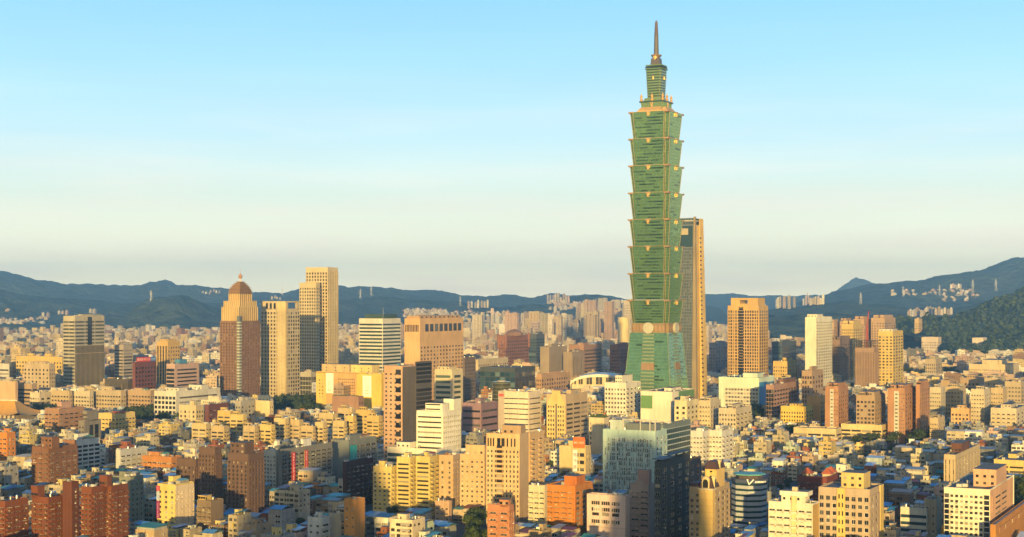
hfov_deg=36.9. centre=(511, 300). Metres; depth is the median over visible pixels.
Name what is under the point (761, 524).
row house
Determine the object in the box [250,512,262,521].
metal roof house
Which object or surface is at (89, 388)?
city block
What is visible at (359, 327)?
window
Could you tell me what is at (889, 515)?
shop house
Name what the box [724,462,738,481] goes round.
walk up flats
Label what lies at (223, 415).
apartment block
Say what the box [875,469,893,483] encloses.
walk up flats
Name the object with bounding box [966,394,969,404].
walk up flats
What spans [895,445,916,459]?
walk up flats
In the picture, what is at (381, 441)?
row house
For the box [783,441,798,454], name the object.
walk up flats
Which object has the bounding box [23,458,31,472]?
metal roof house
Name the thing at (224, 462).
metal roof house
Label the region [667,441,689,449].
window
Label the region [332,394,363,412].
office building
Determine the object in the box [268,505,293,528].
metal roof house
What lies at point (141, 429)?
row house
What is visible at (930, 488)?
row house
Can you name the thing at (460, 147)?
sky
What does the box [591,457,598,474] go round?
row house
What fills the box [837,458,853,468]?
walk up flats
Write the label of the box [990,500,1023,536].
shop building
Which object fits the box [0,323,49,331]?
hill
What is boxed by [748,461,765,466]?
metal roof house
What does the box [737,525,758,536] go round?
metal roof house
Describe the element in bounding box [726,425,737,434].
walk up flats
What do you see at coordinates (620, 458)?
window
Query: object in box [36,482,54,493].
row house
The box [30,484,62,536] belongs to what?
apartment block
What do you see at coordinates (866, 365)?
unfinished tower
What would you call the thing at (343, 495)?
shop house
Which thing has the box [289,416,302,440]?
apartment block
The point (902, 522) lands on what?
window
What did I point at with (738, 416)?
apartment block
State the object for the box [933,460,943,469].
metal roof house
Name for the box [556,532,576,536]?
metal roof house
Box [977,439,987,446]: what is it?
shop house
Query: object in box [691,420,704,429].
walk up flats
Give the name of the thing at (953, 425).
shop house
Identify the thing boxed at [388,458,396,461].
window
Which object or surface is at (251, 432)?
apartment block
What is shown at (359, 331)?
window
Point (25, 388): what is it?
office building
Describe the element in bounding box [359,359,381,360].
window
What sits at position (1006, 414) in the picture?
apartment block
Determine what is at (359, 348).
window
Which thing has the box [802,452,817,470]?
row house
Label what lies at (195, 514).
shop house
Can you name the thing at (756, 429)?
shop house
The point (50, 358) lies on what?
office building
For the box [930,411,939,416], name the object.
shop house
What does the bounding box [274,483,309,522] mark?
walk up flats
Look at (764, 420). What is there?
shop house
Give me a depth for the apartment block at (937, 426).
1599.86 m
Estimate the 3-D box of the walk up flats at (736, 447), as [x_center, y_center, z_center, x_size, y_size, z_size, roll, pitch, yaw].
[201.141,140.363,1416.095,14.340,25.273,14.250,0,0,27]
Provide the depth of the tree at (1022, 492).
1106.20 m
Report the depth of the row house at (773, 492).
1085.51 m
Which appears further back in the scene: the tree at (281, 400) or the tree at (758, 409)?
the tree at (281, 400)
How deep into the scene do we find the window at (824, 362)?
2502.77 m
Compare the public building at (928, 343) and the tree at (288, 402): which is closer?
the tree at (288, 402)
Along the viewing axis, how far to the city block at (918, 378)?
2564.85 m
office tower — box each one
[63,314,103,386]
[114,342,132,376]
[156,339,179,384]
[220,273,259,397]
[261,301,299,399]
[299,282,319,371]
[306,267,337,370]
[359,314,400,371]
[384,361,431,459]
[404,315,463,399]
[463,356,475,401]
[492,380,510,400]
[618,317,628,343]
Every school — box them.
[793,426,841,439]
[841,420,887,442]
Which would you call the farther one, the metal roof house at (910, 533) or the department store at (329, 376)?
the department store at (329, 376)
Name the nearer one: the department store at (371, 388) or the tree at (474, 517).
the tree at (474, 517)
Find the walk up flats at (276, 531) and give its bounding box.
[260,526,294,536]
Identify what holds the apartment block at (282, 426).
on the ground
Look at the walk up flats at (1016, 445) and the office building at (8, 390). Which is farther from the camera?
the office building at (8, 390)
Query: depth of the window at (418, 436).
1326.94 m
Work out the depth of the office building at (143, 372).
2467.61 m
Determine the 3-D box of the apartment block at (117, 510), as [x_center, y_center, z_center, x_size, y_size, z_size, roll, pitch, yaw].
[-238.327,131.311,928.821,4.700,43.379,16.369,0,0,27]
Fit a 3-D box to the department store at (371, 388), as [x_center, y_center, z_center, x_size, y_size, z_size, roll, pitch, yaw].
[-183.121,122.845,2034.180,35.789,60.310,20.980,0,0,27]
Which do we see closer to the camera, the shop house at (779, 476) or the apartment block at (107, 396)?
the shop house at (779, 476)
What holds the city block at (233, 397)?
on the ground
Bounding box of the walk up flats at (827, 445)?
[818,436,835,457]
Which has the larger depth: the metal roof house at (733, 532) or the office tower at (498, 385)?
the office tower at (498, 385)
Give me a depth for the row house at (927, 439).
1502.42 m
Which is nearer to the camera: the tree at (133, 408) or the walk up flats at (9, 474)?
the walk up flats at (9, 474)
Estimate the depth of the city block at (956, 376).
2493.12 m
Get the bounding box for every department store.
[316,363,383,407]
[358,372,383,408]
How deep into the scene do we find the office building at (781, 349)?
3073.92 m
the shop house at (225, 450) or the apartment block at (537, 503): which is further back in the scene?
the shop house at (225, 450)
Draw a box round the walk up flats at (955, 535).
[937,533,967,536]
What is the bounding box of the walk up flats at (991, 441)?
[982,433,995,445]
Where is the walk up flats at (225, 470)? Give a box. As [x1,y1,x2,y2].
[223,464,226,476]
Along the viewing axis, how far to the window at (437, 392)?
1860.13 m
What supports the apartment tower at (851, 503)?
on the ground
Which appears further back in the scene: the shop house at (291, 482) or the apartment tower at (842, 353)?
the apartment tower at (842, 353)
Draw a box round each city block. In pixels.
[6,377,19,382]
[37,387,50,391]
[49,387,62,391]
[55,374,62,379]
[55,379,62,387]
[85,386,100,390]
[199,377,205,383]
[201,395,226,404]
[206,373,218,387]
[228,393,239,399]
[280,407,299,417]
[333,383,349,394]
[578,386,596,392]
[588,394,601,400]
[588,403,590,414]
[625,412,640,418]
[707,381,718,388]
[707,389,718,398]
[848,395,855,403]
[848,405,855,412]
[848,407,853,419]
[865,383,884,389]
[883,391,887,409]
[907,376,931,380]
[927,377,940,385]
[929,373,940,378]
[944,372,961,382]
[961,371,974,375]
[1005,374,1014,380]
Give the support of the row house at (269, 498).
on the ground
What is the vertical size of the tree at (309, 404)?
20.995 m
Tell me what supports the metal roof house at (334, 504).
on the ground
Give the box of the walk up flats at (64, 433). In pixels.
[55,429,74,438]
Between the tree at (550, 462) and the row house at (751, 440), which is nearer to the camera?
the tree at (550, 462)
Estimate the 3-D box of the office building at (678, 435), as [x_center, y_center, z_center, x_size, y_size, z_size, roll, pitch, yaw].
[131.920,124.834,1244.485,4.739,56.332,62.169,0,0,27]
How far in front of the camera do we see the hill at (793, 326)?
6182.73 m
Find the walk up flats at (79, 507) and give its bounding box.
[79,496,80,519]
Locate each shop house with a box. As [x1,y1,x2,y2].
[13,454,31,470]
[27,444,40,453]
[29,517,31,536]
[38,413,44,426]
[44,427,53,432]
[80,473,99,484]
[105,429,119,437]
[112,436,131,444]
[128,520,143,534]
[135,522,167,536]
[140,471,157,479]
[140,474,155,485]
[144,493,156,522]
[145,421,158,429]
[155,468,170,479]
[189,437,204,442]
[194,505,196,525]
[221,445,229,459]
[228,508,250,536]
[235,530,255,536]
[254,441,265,449]
[265,482,272,491]
[282,523,307,536]
[284,481,299,487]
[298,467,321,483]
[309,481,328,494]
[326,493,350,497]
[529,522,551,536]
[544,437,554,451]
[558,470,576,476]
[594,463,602,474]
[730,523,745,529]
[731,461,742,470]
[735,532,748,536]
[740,436,748,440]
[744,444,753,453]
[751,426,760,434]
[760,417,767,424]
[760,528,767,536]
[761,425,770,434]
[771,467,786,488]
[775,420,785,426]
[797,437,814,449]
[804,439,814,449]
[810,421,819,425]
[834,449,847,457]
[854,466,863,469]
[865,455,884,473]
[869,450,880,455]
[877,468,889,473]
[883,480,906,501]
[884,456,895,467]
[884,507,894,526]
[884,522,900,536]
[889,488,913,505]
[890,463,904,472]
[893,466,904,472]
[904,466,925,479]
[906,438,919,444]
[922,449,934,461]
[924,461,935,476]
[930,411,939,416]
[935,444,949,452]
[947,422,958,428]
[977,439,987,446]
[980,447,996,458]
[997,449,1006,456]
[1009,434,1023,450]
[1013,428,1023,434]
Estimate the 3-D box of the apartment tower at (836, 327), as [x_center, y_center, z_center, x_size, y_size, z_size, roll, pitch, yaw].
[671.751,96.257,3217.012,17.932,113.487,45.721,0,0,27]
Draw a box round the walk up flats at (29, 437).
[19,430,39,446]
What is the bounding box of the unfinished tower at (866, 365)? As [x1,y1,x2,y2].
[855,340,878,386]
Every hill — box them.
[0,271,727,324]
[0,289,621,327]
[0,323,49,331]
[104,314,124,327]
[116,295,260,329]
[705,293,821,313]
[768,301,982,318]
[768,313,914,337]
[774,257,1023,309]
[838,277,871,289]
[896,295,1023,351]
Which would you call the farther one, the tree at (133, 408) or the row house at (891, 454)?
the tree at (133, 408)
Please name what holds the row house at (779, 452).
on the ground
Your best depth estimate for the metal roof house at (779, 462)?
1310.69 m
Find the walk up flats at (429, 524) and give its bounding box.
[425,519,433,532]
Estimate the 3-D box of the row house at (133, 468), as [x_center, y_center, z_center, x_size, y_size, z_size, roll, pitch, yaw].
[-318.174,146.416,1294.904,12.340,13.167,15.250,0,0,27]
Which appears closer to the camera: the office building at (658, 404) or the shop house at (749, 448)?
the shop house at (749, 448)
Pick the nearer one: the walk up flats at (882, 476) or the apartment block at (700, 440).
the walk up flats at (882, 476)
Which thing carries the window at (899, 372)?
in the apartment tower at (890, 343)
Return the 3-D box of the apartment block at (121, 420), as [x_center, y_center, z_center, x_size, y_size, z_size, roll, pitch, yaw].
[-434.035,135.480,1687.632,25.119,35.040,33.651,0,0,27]
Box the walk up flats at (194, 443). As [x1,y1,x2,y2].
[184,439,204,450]
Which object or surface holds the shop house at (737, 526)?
on the ground
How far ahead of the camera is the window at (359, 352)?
2711.43 m
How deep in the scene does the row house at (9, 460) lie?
1322.18 m
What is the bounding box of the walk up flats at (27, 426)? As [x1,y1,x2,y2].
[19,422,38,433]
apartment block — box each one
[0,428,15,460]
[0,495,28,536]
[29,390,50,407]
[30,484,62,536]
[31,436,77,484]
[44,401,83,431]
[51,389,72,406]
[72,387,93,407]
[80,474,111,536]
[93,386,125,408]
[98,411,135,431]
[106,481,129,536]
[116,445,147,468]
[126,388,153,407]
[140,451,181,470]
[179,400,203,422]
[192,420,210,442]
[196,492,222,530]
[205,401,227,422]
[211,422,229,443]
[217,407,232,426]
[230,396,254,417]
[230,411,247,434]
[243,421,259,443]
[255,395,273,416]
[259,421,275,445]
[264,448,277,487]
[274,415,289,439]
[278,438,332,486]
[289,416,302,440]
[301,422,316,441]
[315,419,327,442]
[319,409,337,430]
[333,417,347,438]
[338,404,355,420]
[343,455,374,504]
[346,412,357,434]
[356,406,374,433]
[367,412,383,441]
[373,460,396,513]
[397,452,415,513]
[416,451,438,515]
[439,452,460,515]
[460,444,485,506]
[487,499,514,536]
[528,482,546,524]
[529,429,544,484]
[546,474,592,533]
[589,414,608,454]
[605,374,641,415]
[610,342,628,373]
[630,469,654,536]
[674,395,698,422]
[691,425,711,464]
[698,395,720,428]
[709,341,727,372]
[709,424,733,464]
[719,402,751,430]
[768,487,818,536]
[773,357,795,378]
[781,403,813,425]
[798,466,840,500]
[802,366,822,403]
[807,393,824,424]
[904,379,916,385]
[925,355,941,373]
[930,384,945,415]
[930,414,944,438]
[941,377,954,385]
[944,440,979,481]
[945,383,965,420]
[951,404,970,425]
[960,374,985,391]
[971,384,989,424]
[984,374,1004,398]
[991,384,1006,406]
[991,402,1023,427]
[994,450,1023,476]
[1005,376,1023,403]
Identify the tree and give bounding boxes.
[32,403,43,409]
[130,405,140,412]
[135,411,147,419]
[143,411,153,419]
[145,405,153,420]
[154,412,163,419]
[157,412,169,418]
[273,395,283,401]
[275,403,283,409]
[277,398,286,407]
[286,397,296,408]
[289,399,300,408]
[294,400,307,408]
[295,517,304,524]
[297,394,309,400]
[302,393,314,400]
[305,402,314,409]
[388,505,398,512]
[462,513,483,526]
[462,525,480,536]
[463,513,471,525]
[464,506,482,517]
[464,517,482,533]
[466,515,485,525]
[473,507,486,527]
[479,528,486,536]
[546,460,553,467]
[754,411,763,416]
[755,405,763,413]
[784,478,791,486]
[786,424,794,433]
[853,436,863,442]
[866,433,876,440]
[885,433,895,444]
[891,430,901,444]
[905,433,917,440]
[913,428,926,440]
[1008,472,1023,493]
[1014,477,1023,497]
[1017,487,1023,499]
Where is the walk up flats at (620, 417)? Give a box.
[612,417,628,418]
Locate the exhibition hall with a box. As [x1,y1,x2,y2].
[569,372,619,388]
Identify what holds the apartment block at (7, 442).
on the ground
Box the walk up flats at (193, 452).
[184,448,198,457]
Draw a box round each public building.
[922,337,941,352]
[969,358,1018,375]
[972,337,986,344]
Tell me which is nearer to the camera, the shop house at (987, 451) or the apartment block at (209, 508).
the apartment block at (209, 508)
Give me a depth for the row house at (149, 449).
1385.75 m
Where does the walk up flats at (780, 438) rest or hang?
on the ground
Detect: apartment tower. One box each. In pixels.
[176,456,197,499]
[198,444,221,497]
[227,441,264,512]
[486,424,528,527]
[653,449,689,536]
[689,459,729,536]
[690,454,700,482]
[805,314,832,385]
[818,470,883,536]
[825,381,847,426]
[832,319,839,335]
[832,336,852,380]
[840,318,850,335]
[842,320,861,376]
[853,316,870,346]
[856,390,884,424]
[871,315,895,346]
[878,329,902,386]
[888,383,915,443]
[915,318,921,340]
[916,379,929,440]
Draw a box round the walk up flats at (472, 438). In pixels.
[461,432,483,447]
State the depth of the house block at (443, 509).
1045.57 m
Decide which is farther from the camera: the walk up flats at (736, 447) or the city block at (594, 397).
the city block at (594, 397)
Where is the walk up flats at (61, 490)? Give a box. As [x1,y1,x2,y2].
[60,484,84,495]
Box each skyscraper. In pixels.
[625,20,688,390]
[680,217,706,398]
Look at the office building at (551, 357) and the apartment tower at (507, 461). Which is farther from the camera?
the office building at (551, 357)
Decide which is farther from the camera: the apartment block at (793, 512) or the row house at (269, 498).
the row house at (269, 498)
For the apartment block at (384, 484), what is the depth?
1089.32 m
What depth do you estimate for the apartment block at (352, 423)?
1557.86 m
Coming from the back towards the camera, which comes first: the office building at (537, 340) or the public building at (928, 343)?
the public building at (928, 343)
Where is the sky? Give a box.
[0,0,1023,299]
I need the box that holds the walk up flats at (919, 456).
[911,447,928,466]
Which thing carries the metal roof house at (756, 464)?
on the ground
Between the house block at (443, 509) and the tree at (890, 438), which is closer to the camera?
the house block at (443, 509)
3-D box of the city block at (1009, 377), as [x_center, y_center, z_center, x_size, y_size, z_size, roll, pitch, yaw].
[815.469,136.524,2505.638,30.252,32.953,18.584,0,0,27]
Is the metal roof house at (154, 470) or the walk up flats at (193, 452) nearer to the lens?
the metal roof house at (154, 470)
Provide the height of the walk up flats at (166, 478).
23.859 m
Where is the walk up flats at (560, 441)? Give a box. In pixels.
[555,438,572,448]
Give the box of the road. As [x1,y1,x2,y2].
[315,405,887,536]
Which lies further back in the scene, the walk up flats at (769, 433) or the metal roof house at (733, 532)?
the walk up flats at (769, 433)
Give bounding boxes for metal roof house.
[0,485,21,496]
[17,485,26,492]
[18,475,31,489]
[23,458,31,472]
[99,463,115,469]
[113,468,127,474]
[133,521,150,533]
[147,468,159,471]
[165,468,175,473]
[193,529,223,536]
[222,460,226,470]
[223,511,234,520]
[224,487,226,509]
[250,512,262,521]
[261,510,269,520]
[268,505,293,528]
[296,482,312,485]
[300,521,307,529]
[310,495,322,515]
[316,496,337,512]
[323,483,337,494]
[328,497,343,512]
[365,511,375,533]
[366,511,386,536]
[374,512,397,536]
[398,508,420,513]
[412,508,431,519]
[434,520,451,525]
[434,522,456,536]
[453,506,463,521]
[463,505,485,522]
[514,528,532,536]
[519,523,534,530]
[544,477,556,484]
[550,523,566,536]
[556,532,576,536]
[561,526,580,536]
[580,533,600,536]
[585,476,594,480]
[591,454,600,460]
[593,476,602,492]
[730,485,731,508]
[730,529,737,536]
[736,458,747,465]
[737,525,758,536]
[740,531,754,536]
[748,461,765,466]
[752,462,762,470]
[763,473,769,489]
[765,454,781,461]
[772,458,788,478]
[799,463,813,474]
[815,461,828,471]
[864,462,876,473]
[884,502,892,506]
[896,459,905,464]
[900,530,915,536]
[911,479,919,487]
[914,500,923,505]
[917,492,930,500]
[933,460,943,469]
[936,470,943,481]
[1017,531,1023,536]
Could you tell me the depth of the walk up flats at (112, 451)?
1359.88 m
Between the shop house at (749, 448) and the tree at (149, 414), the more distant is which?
the tree at (149, 414)
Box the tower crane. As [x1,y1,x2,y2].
[863,311,868,347]
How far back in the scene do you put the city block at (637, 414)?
1834.06 m
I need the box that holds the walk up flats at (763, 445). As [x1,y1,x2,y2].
[754,436,771,456]
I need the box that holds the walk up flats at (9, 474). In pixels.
[0,462,18,485]
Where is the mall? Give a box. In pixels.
[462,398,497,434]
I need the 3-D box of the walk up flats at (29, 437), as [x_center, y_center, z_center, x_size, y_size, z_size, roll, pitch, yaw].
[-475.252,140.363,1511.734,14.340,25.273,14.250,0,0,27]
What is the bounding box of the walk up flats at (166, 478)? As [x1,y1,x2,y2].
[163,473,175,481]
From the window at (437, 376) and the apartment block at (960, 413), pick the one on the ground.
the apartment block at (960, 413)
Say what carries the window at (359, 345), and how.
in the office tower at (380, 340)
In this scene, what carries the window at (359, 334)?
in the office tower at (380, 340)
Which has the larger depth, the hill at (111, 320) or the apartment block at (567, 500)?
the hill at (111, 320)
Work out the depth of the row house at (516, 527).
939.80 m
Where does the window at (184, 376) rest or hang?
in the office building at (182, 373)
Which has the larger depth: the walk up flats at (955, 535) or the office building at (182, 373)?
the office building at (182, 373)
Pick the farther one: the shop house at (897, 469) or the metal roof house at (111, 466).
the metal roof house at (111, 466)
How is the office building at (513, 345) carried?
on the ground
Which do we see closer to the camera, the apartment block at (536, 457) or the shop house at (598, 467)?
the apartment block at (536, 457)
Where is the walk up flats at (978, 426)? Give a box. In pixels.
[971,423,986,432]
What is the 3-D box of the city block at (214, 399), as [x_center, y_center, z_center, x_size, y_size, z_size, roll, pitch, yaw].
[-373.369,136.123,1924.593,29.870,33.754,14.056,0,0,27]
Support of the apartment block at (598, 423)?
on the ground
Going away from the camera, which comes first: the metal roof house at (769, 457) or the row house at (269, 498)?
the row house at (269, 498)
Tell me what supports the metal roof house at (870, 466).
on the ground
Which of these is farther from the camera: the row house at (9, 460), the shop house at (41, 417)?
the shop house at (41, 417)
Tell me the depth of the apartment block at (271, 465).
1201.96 m
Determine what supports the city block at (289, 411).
on the ground
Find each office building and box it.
[0,363,9,376]
[0,381,17,399]
[10,361,15,378]
[16,353,62,374]
[18,380,36,406]
[24,361,54,389]
[63,433,99,467]
[78,409,100,438]
[112,471,143,521]
[132,356,155,388]
[154,384,219,418]
[166,359,198,387]
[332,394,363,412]
[332,433,376,481]
[387,440,455,465]
[416,398,460,452]
[434,366,462,412]
[476,356,507,381]
[480,365,534,393]
[497,329,529,364]
[498,388,540,431]
[529,331,544,363]
[536,371,569,389]
[540,344,566,373]
[547,387,587,439]
[563,349,583,379]
[569,342,601,372]
[587,492,629,536]
[603,418,666,493]
[624,299,632,334]
[641,386,693,422]
[661,418,690,455]
[719,372,773,415]
[731,471,767,524]
[766,377,798,419]
[772,339,795,364]
[900,503,927,535]
[944,463,1013,536]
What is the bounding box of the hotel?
[728,298,767,374]
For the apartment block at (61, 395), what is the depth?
2046.33 m
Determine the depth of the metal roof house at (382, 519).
970.52 m
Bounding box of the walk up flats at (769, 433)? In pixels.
[765,428,788,437]
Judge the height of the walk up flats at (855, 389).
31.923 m
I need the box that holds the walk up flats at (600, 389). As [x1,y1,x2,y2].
[593,386,604,393]
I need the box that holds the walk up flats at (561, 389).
[553,388,566,391]
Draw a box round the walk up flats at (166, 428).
[159,421,179,439]
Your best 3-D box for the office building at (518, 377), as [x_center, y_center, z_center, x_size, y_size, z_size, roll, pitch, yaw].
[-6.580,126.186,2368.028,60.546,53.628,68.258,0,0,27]
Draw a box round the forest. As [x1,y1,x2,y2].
[893,287,1023,353]
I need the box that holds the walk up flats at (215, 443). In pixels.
[207,440,225,448]
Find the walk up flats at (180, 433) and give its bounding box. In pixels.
[172,427,189,441]
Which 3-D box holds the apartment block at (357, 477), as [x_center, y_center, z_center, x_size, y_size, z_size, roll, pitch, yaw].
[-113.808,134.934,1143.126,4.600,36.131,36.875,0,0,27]
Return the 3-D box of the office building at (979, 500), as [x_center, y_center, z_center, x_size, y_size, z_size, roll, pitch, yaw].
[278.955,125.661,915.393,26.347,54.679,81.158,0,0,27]
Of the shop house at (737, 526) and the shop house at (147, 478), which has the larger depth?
the shop house at (147, 478)
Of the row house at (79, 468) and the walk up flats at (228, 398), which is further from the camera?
the walk up flats at (228, 398)
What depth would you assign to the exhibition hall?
2370.48 m
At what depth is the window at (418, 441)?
1325.97 m
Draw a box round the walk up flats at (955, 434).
[946,429,964,441]
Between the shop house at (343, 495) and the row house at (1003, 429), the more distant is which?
the row house at (1003, 429)
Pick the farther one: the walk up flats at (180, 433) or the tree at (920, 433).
the tree at (920, 433)
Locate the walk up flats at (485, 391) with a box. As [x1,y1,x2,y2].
[481,386,491,398]
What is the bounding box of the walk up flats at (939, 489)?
[934,482,949,518]
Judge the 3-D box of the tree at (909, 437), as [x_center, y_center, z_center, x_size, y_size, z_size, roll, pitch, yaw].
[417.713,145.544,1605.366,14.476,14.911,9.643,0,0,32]
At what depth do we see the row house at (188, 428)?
1640.40 m
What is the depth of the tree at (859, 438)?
1603.85 m
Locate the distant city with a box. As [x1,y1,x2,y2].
[0,283,1023,467]
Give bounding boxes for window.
[177,368,196,370]
[177,372,196,374]
[177,376,196,378]
[180,394,216,398]
[221,340,256,396]
[229,500,262,511]
[262,339,298,396]
[300,324,319,371]
[320,295,335,370]
[359,324,381,325]
[359,327,381,328]
[359,331,381,332]
[359,334,381,335]
[359,338,381,339]
[359,341,381,343]
[359,345,381,346]
[359,348,381,350]
[359,352,381,353]
[359,356,381,357]
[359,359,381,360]
[359,363,381,364]
[383,327,399,328]
[383,334,399,335]
[383,348,399,350]
[383,352,399,353]
[383,355,399,357]
[388,453,420,455]
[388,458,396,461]
[418,416,440,417]
[418,421,440,422]
[418,426,440,428]
[418,431,440,433]
[418,436,440,438]
[418,441,440,443]
[436,375,449,377]
[436,380,449,382]
[436,386,449,388]
[436,391,449,393]
[436,396,449,398]
[463,410,479,412]
[463,417,479,419]
[463,424,479,426]
[482,408,496,411]
[482,415,496,418]
[482,422,496,426]
[605,457,651,493]
[667,425,689,433]
[667,430,689,438]
[667,436,689,444]
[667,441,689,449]
[667,446,689,455]
[680,270,692,387]
[729,326,767,374]
[817,362,831,377]
[879,372,902,386]
[901,514,925,518]
[901,521,925,525]
[901,528,925,532]
[984,495,989,499]
[984,506,989,510]
[984,522,989,526]
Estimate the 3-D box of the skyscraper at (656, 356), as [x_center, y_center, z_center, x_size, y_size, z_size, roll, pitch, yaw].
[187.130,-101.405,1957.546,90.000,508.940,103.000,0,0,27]
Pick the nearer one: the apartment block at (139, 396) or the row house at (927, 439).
the row house at (927, 439)
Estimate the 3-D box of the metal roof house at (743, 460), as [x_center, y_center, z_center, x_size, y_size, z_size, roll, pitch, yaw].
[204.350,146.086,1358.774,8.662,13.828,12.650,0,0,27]
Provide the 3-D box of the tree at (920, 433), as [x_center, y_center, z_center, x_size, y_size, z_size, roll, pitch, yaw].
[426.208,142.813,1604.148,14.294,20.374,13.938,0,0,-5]
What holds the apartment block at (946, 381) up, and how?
on the ground
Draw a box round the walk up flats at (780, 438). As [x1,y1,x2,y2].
[772,429,789,448]
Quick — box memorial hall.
[0,399,40,420]
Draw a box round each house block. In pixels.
[308,509,330,536]
[329,506,343,536]
[344,496,364,536]
[435,498,451,521]
[924,494,941,536]
[941,524,943,534]
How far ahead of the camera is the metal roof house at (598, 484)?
1174.16 m
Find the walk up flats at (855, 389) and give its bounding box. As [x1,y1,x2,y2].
[852,386,864,394]
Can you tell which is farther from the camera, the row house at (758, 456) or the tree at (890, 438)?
the tree at (890, 438)
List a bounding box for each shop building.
[105,377,131,389]
[156,475,193,525]
[300,369,315,404]
[559,437,590,474]
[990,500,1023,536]
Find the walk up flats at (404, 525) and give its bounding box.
[390,513,424,536]
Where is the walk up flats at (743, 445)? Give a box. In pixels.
[734,437,747,450]
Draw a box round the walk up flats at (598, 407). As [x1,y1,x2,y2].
[590,401,604,414]
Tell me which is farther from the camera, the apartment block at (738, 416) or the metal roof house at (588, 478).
the apartment block at (738, 416)
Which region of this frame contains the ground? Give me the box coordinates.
[147,323,1016,536]
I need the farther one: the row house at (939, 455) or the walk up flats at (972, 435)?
the walk up flats at (972, 435)
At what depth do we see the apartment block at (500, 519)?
898.25 m
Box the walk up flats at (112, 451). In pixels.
[109,441,134,464]
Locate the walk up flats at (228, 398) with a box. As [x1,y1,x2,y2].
[221,396,231,400]
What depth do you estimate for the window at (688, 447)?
1248.07 m
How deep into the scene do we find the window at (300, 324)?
2567.13 m
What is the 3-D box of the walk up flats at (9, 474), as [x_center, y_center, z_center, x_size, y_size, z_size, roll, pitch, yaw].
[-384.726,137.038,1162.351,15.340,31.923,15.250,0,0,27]
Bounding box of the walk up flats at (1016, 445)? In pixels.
[1011,440,1023,451]
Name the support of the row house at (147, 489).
on the ground
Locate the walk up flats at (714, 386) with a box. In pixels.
[711,384,718,391]
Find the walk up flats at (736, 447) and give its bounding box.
[733,442,739,460]
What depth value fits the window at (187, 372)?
2478.45 m
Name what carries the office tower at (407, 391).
on the ground
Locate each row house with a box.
[0,456,13,464]
[13,423,24,431]
[16,444,33,454]
[18,471,27,478]
[22,493,31,499]
[34,429,48,434]
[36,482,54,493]
[67,429,76,432]
[71,475,85,483]
[78,467,89,473]
[78,469,86,477]
[85,467,107,478]
[100,448,108,466]
[128,428,141,443]
[128,466,145,469]
[138,426,148,432]
[144,486,150,494]
[146,480,162,492]
[147,446,157,450]
[154,445,170,451]
[160,436,176,447]
[166,446,177,454]
[167,523,187,536]
[171,419,182,426]
[173,440,183,445]
[178,443,183,452]
[180,524,201,536]
[183,427,191,439]
[209,438,223,443]
[209,519,227,536]
[222,479,226,503]
[243,518,271,536]
[265,488,280,507]
[272,439,287,444]
[275,441,294,449]
[290,438,300,445]
[303,485,315,496]
[317,471,334,484]
[327,427,332,438]
[338,473,342,492]
[376,526,389,536]
[377,439,383,446]
[377,443,383,449]
[417,530,442,536]
[514,522,518,532]
[541,422,546,437]
[544,465,557,476]
[544,473,559,478]
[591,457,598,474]
[701,460,704,469]
[740,428,755,436]
[741,466,759,471]
[744,521,767,536]
[746,437,756,443]
[748,452,765,463]
[754,419,763,429]
[758,467,775,485]
[760,462,773,469]
[767,486,781,504]
[771,449,782,454]
[787,451,804,465]
[787,457,800,480]
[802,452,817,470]
[811,447,818,454]
[836,444,843,451]
[843,442,854,451]
[853,455,865,466]
[886,450,894,457]
[894,470,911,479]
[895,476,911,488]
[895,502,907,526]
[906,441,919,446]
[906,458,910,464]
[908,484,919,503]
[912,462,922,466]
[914,530,929,536]
[920,442,933,448]
[920,475,940,489]
[923,438,936,443]
[923,483,938,494]
[933,450,945,460]
[934,441,946,448]
[959,421,972,429]
[980,456,993,462]
[986,427,1000,434]
[992,442,1007,453]
[994,425,1006,433]
[996,433,1008,450]
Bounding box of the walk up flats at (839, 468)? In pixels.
[823,463,853,479]
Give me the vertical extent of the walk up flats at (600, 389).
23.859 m
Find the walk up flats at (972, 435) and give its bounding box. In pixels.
[964,430,983,442]
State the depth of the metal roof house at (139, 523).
966.57 m
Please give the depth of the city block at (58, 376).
2616.67 m
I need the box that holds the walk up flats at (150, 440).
[133,433,158,448]
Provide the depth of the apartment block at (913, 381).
2177.84 m
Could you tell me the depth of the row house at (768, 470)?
1241.39 m
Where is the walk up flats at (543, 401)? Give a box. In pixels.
[541,397,546,405]
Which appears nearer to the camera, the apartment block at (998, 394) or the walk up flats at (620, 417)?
the walk up flats at (620, 417)
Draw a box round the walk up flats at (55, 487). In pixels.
[48,478,66,493]

